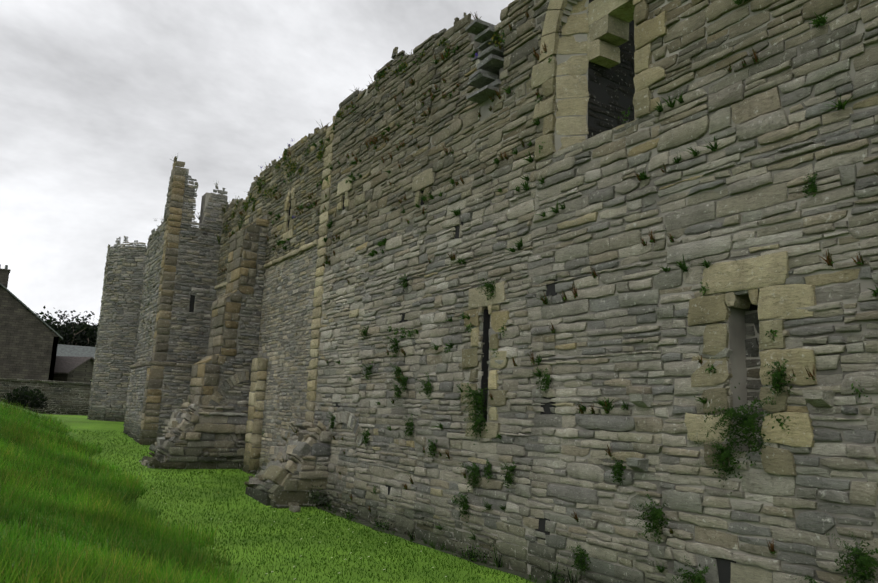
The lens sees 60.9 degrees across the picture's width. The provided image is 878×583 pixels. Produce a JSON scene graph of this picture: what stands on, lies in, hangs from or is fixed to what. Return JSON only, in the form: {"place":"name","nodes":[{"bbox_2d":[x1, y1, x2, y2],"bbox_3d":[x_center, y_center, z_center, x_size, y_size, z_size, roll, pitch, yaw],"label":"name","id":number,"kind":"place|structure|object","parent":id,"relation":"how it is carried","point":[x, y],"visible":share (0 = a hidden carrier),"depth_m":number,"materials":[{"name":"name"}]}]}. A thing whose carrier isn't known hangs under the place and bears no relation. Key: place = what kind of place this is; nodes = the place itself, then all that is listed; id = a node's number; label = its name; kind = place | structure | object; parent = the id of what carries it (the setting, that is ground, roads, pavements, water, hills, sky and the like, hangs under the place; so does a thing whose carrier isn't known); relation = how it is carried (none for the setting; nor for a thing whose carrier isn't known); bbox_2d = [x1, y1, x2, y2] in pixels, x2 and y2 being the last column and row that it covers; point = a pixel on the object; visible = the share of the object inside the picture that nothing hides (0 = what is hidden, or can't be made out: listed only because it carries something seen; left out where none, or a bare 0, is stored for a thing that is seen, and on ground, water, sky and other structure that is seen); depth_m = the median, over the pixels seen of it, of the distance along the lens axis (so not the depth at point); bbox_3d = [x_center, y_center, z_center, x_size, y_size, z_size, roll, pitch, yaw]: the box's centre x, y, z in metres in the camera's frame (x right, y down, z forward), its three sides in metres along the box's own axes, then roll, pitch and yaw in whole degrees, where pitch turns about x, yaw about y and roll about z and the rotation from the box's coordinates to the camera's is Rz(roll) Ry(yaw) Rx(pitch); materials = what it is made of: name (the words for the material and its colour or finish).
{"place":"outdoors","nodes":[
{"label":"outdoors","id":0,"kind":"place"},
{"bbox_2d":[35,306,98,346],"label":"tree","id":1,"kind":"object","parent":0,"point":[66,332],"depth_m":87.15,"materials":[{"name":"green plant"}]},
{"bbox_2d":[54,356,93,373],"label":"roof","id":2,"kind":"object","parent":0,"point":[66,364],"visible":0.39,"depth_m":62.79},
{"bbox_2d":[0,0,513,325],"label":"sky","id":3,"kind":"structure","parent":0,"point":[99,99],"materials":[{"name":"white"}]},
{"bbox_2d":[0,395,535,582],"bbox_3d":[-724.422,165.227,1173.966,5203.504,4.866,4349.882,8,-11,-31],"label":"ground","id":4,"kind":"structure","parent":0,"point":[82,423],"depth_m":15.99,"materials":[{"name":"green plant"}]},
{"bbox_2d":[3,386,47,409],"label":"bush","id":5,"kind":"object","parent":4,"relation":"on","point":[24,396],"depth_m":45.29,"materials":[{"name":"green plant"}]},
{"bbox_2d":[0,268,58,380],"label":"house walls","id":6,"kind":"structure","parent":4,"relation":"on","point":[28,344],"depth_m":58.30,"materials":[{"name":"grey stone"}]},
{"bbox_2d":[0,264,62,341],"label":"house roof tiles","id":7,"kind":"object","parent":6,"relation":"on","point":[60,338],"visible":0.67,"depth_m":58.79,"materials":[{"name":"grey tile"}]},
{"bbox_2d":[0,378,91,414],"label":"boundary wall","id":8,"kind":"structure","parent":4,"relation":"on","point":[80,402],"depth_m":51.31,"materials":[{"name":"grey stone"}]},
{"bbox_2d":[0,378,90,415],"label":"boundary wall stones","id":9,"kind":"object","parent":8,"relation":"attached to","point":[74,393],"visible":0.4,"depth_m":51.34,"materials":[{"name":"grey stone"}]},
{"bbox_2d":[53,360,93,382],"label":"cottage walls","id":10,"kind":"structure","parent":4,"relation":"on","point":[83,372],"depth_m":62.54,"materials":[{"name":"grey stone"}]},
{"bbox_2d":[56,344,95,357],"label":"house roof tiles","id":11,"kind":"object","parent":10,"relation":"on","point":[75,350],"visible":0.04,"depth_m":78.97,"materials":[{"name":"grey tile"}]},
{"bbox_2d":[139,406,310,511],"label":"fallen stones","id":12,"kind":"object","parent":4,"relation":"on","point":[278,450],"visible":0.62,"depth_m":21.12,"materials":[{"name":"grey stone"}]},
{"bbox_2d":[90,0,762,507],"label":"stones","id":13,"kind":"object","parent":4,"relation":"on","point":[562,58],"visible":0.1,"depth_m":31.39,"materials":[{"name":"grey stone"}]},
{"bbox_2d":[189,295,194,311],"bbox_3d":[-10.709,0.521,32.338,0.200,0.790,0.055,8,-11,-31],"label":"arrow slit window","id":14,"kind":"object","parent":13,"relation":"attached to","point":[191,304],"visible":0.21,"depth_m":32.31,"materials":[{"name":"black"}]},
{"bbox_2d":[87,156,363,508],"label":"castle tower stones","id":15,"kind":"object","parent":13,"relation":"attached to","point":[276,474],"visible":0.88,"depth_m":30.84,"materials":[{"name":"grey stone"}]},
{"bbox_2d":[217,0,877,582],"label":"castle wall","id":16,"kind":"structure","parent":4,"relation":"on","point":[737,356],"depth_m":11.52,"materials":[{"name":"grey stone"}]},
{"bbox_2d":[137,0,877,582],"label":"wall plants","id":17,"kind":"object","parent":16,"relation":"attached to","point":[745,420],"depth_m":13.33,"materials":[{"name":"green plant"}]},
{"bbox_2d":[214,0,877,582],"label":"castle wall stones","id":18,"kind":"object","parent":16,"relation":"attached to","point":[778,296],"visible":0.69,"depth_m":12.11,"materials":[{"name":"grey stone"}]},
{"bbox_2d":[240,469,550,582],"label":"dirt strip","id":19,"kind":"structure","parent":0,"point":[487,564],"depth_m":15.08,"materials":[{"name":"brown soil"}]},
{"bbox_2d":[288,0,757,582],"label":"wall openings","id":20,"kind":"object","parent":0,"point":[724,566],"visible":0.17,"depth_m":13.88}
]}

